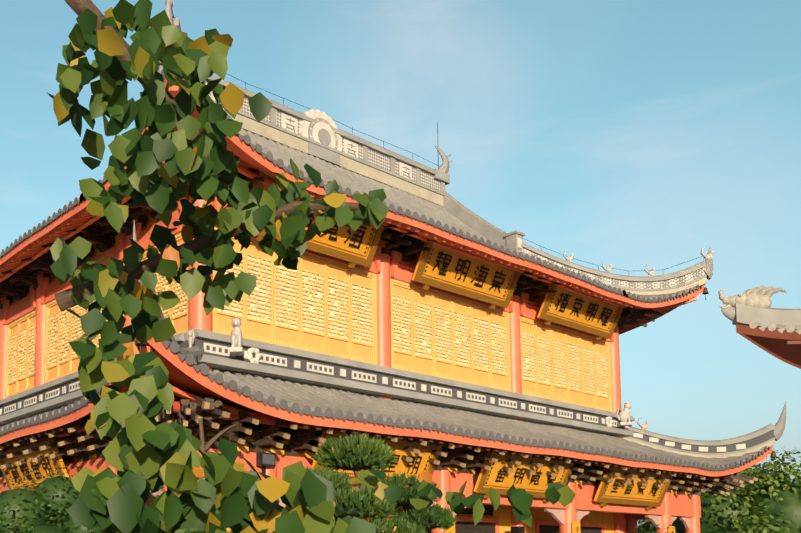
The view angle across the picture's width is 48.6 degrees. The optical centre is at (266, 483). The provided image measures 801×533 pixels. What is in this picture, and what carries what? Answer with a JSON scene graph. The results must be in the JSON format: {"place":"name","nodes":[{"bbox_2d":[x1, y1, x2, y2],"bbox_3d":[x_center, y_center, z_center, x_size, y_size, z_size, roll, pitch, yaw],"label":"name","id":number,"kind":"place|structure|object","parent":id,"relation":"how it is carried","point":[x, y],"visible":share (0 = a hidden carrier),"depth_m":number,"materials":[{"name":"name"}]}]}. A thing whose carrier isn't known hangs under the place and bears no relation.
{"place":"outdoors","nodes":[
{"label":"outdoors","id":0,"kind":"place"},
{"bbox_2d":[46,0,575,532],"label":"tree","id":1,"kind":"object","parent":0,"point":[232,494],"depth_m":1.21,"materials":[{"name":"green plant"}]},
{"bbox_2d":[31,183,601,532],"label":"dark temple interior","id":2,"kind":"object","parent":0,"point":[461,526],"visible":0.1,"depth_m":20.82,"materials":[{"name":"black"}]},
{"bbox_2d":[0,0,800,526],"label":"sky","id":3,"kind":"structure","parent":0,"point":[630,135],"materials":[{"name":"blue"}]},
{"label":"ground surface","id":4,"kind":"structure","parent":0,"visible":0},
{"bbox_2d":[165,418,418,532],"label":"tree branches","id":5,"kind":"object","parent":4,"relation":"on","point":[205,448],"visible":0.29,"depth_m":10.16,"materials":[{"name":"brown plant"}]},
{"bbox_2d":[304,431,458,532],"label":"pine needle tufts","id":6,"kind":"object","parent":5,"relation":"attached to","point":[402,521],"visible":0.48,"depth_m":9.21,"materials":[{"name":"green plant"}]},
{"bbox_2d":[330,450,439,532],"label":"pine foliage","id":7,"kind":"object","parent":5,"relation":"on","point":[359,466],"visible":0.17,"depth_m":9.27,"materials":[{"name":"green plant"}]},
{"bbox_2d":[0,472,800,532],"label":"trees","id":8,"kind":"object","parent":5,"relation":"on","point":[789,504],"visible":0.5,"depth_m":42.34,"materials":[{"name":"green plant"}]},
{"bbox_2d":[0,461,101,532],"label":"bright shrub leaves","id":9,"kind":"object","parent":8,"relation":"on","point":[59,510],"visible":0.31,"depth_m":8.61,"materials":[{"name":"green plant"}]},
{"bbox_2d":[637,448,800,532],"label":"tree leaves","id":10,"kind":"object","parent":8,"relation":"on","point":[754,487],"visible":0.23,"depth_m":43.67,"materials":[{"name":"green plant"}]},
{"bbox_2d":[151,476,673,532],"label":"tree leaves","id":11,"kind":"object","parent":5,"relation":"on","point":[156,496],"visible":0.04,"depth_m":11.92,"materials":[{"name":"green plant"}]},
{"bbox_2d":[736,324,800,368],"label":"roof eave","id":12,"kind":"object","parent":4,"relation":"on","point":[785,346],"depth_m":18.59,"materials":[{"name":"red wood"}]},
{"bbox_2d":[721,303,800,329],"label":"roof ridge","id":13,"kind":"object","parent":12,"relation":"on","point":[742,314],"visible":0.79,"depth_m":18.34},
{"bbox_2d":[718,286,786,308],"bbox_3d":[10.340,-3.928,18.492,0.996,0.553,0.995,4,-6,-39],"label":"dragon ridge ornament","id":14,"kind":"object","parent":13,"relation":"on","point":[753,298],"visible":0.85,"depth_m":18.42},
{"bbox_2d":[734,305,800,330],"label":"pavilion roof tiles","id":15,"kind":"object","parent":12,"relation":"on","point":[780,326],"visible":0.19,"depth_m":18.30,"materials":[{"name":"grey tile"}]},
{"bbox_2d":[749,321,800,333],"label":"eave tile ends","id":16,"kind":"object","parent":12,"relation":"attached to","point":[790,328],"visible":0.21,"depth_m":18.01,"materials":[{"name":"white ceramic"}]},
{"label":"temple platform ground","id":17,"kind":"structure","parent":0,"visible":0},
{"bbox_2d":[11,181,689,532],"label":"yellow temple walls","id":18,"kind":"structure","parent":17,"relation":"on","point":[502,514],"depth_m":21.21,"materials":[{"name":"yellow paint"}]},
{"bbox_2d":[0,77,771,532],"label":"red temple timberwork","id":19,"kind":"object","parent":17,"relation":"on","point":[382,267],"visible":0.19,"depth_m":19.04,"materials":[{"name":"paint"}]},
{"bbox_2d":[5,227,611,411],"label":"window frames","id":20,"kind":"structure","parent":19,"relation":"on","point":[326,263],"depth_m":20.19,"materials":[{"name":"yellow wood"}]},
{"bbox_2d":[8,252,608,394],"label":"temple lattice windows","id":21,"kind":"structure","parent":20,"relation":"in","point":[162,283],"depth_m":20.13,"materials":[{"name":"yellow wood"}]},
{"bbox_2d":[9,238,607,406],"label":"panel rails","id":22,"kind":"object","parent":20,"relation":"in","point":[264,330],"visible":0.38,"depth_m":19.95,"materials":[{"name":"yellow wood"}]},
{"bbox_2d":[10,256,606,395],"bbox_3d":[1.474,-3.169,24.010,14.101,1.229,8.901,4,-6,-39],"label":"temple window backing","id":23,"kind":"object","parent":20,"relation":"in","point":[311,309],"visible":0.21,"depth_m":18.94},
{"bbox_2d":[0,156,662,329],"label":"temple upper brackets","id":24,"kind":"object","parent":19,"relation":"on","point":[394,240],"visible":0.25,"depth_m":19.57,"materials":[{"name":"brown wood"}]},
{"bbox_2d":[2,172,674,532],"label":"plaque boards","id":25,"kind":"object","parent":19,"relation":"attached to","point":[342,235],"visible":0.29,"depth_m":19.53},
{"bbox_2d":[0,172,672,517],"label":"plaque frames","id":26,"kind":"structure","parent":25,"relation":"attached to","point":[353,260],"depth_m":19.32,"materials":[{"name":"gold metal"}]},
{"bbox_2d":[7,212,672,532],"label":"plaque characters","id":27,"kind":"object","parent":25,"relation":"attached to","point":[495,284],"visible":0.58,"depth_m":19.62,"materials":[{"name":"black paint"}]},
{"bbox_2d":[0,411,702,477],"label":"rafter ends","id":28,"kind":"object","parent":19,"relation":"attached to","point":[78,422],"visible":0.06,"depth_m":16.13,"materials":[{"name":"red wood"}]},
{"bbox_2d":[0,397,753,495],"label":"temple brackets","id":29,"kind":"object","parent":19,"relation":"on","point":[307,440],"visible":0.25,"depth_m":15.42,"materials":[{"name":"brown wood"}]},
{"bbox_2d":[0,203,752,481],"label":"red temple purlins","id":30,"kind":"object","parent":29,"relation":"on","point":[178,378],"visible":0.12,"depth_m":13.38,"materials":[{"name":"paint"}]},
{"bbox_2d":[0,401,757,495],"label":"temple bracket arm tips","id":31,"kind":"object","parent":29,"relation":"attached to","point":[206,404],"visible":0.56,"depth_m":16.36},
{"bbox_2d":[0,16,772,467],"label":"temple roof tiles","id":32,"kind":"object","parent":19,"relation":"on","point":[312,396],"visible":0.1,"depth_m":21.00,"materials":[{"name":"grey tile"}]},
{"bbox_2d":[0,69,770,471],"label":"eave tile ends","id":33,"kind":"object","parent":32,"relation":"attached to","point":[232,385],"visible":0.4,"depth_m":16.65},
{"bbox_2d":[0,1,785,454],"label":"temple roof ridges","id":34,"kind":"object","parent":19,"relation":"on","point":[322,151],"visible":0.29,"depth_m":22.09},
{"bbox_2d":[0,91,745,451],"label":"temple ridge ornaments","id":35,"kind":"object","parent":34,"relation":"attached to","point":[346,147],"visible":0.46,"depth_m":22.07},
{"bbox_2d":[0,318,773,452],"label":"ridge band","id":36,"kind":"object","parent":34,"relation":"attached to","point":[749,443],"visible":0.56,"depth_m":19.92,"materials":[{"name":"grey stone"}]},
{"bbox_2d":[172,10,702,270],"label":"lightning conductor wires","id":37,"kind":"object","parent":34,"relation":"attached to","point":[431,162],"visible":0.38,"depth_m":25.54,"materials":[{"name":"metal"}]},
{"bbox_2d":[206,81,705,288],"bbox_3d":[3.530,-8.130,22.170,18.299,4.472,6.620,4,-6,-39],"label":"ridge lattice","id":38,"kind":"object","parent":34,"relation":"attached to","point":[378,159],"visible":0.21,"depth_m":25.40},
{"bbox_2d":[223,108,774,457],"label":"plaster ridge bands","id":39,"kind":"object","parent":34,"relation":"attached to","point":[282,138],"visible":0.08,"depth_m":25.03,"materials":[{"name":"beige paint"}]},
{"bbox_2d":[256,452,567,532],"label":"floodlights and fittings","id":40,"kind":"object","parent":19,"relation":"attached to","point":[514,529],"visible":0.21,"depth_m":14.71,"materials":[{"name":"metal"}]},
{"bbox_2d":[263,454,567,484],"bbox_3d":[5.141,-0.040,18.714,13.350,0.170,0.012,4,-6,-39],"label":"floodlight glass","id":41,"kind":"object","parent":40,"relation":"attached to","point":[269,459],"visible":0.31,"depth_m":14.63,"materials":[{"name":"grey glass"}]},
{"bbox_2d":[152,489,690,529],"bbox_3d":[1.485,1.069,23.735,17.160,0.360,11.960,4,-6,-39],"label":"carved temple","id":42,"kind":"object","parent":19,"relation":"on","point":[558,514],"visible":0.15,"depth_m":20.94,"materials":[{"name":"red wood"}]},
{"bbox_2d":[165,0,713,430],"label":"roof figurines","id":43,"kind":"object","parent":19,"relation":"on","point":[236,349],"visible":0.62,"depth_m":20.12,"materials":[{"name":"grey stone"}]},
{"bbox_2d":[135,287,776,463],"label":"eave bells","id":44,"kind":"object","parent":19,"relation":"attached to","point":[705,292],"visible":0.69,"depth_m":24.45,"materials":[{"name":"brown metal"}]}
]}

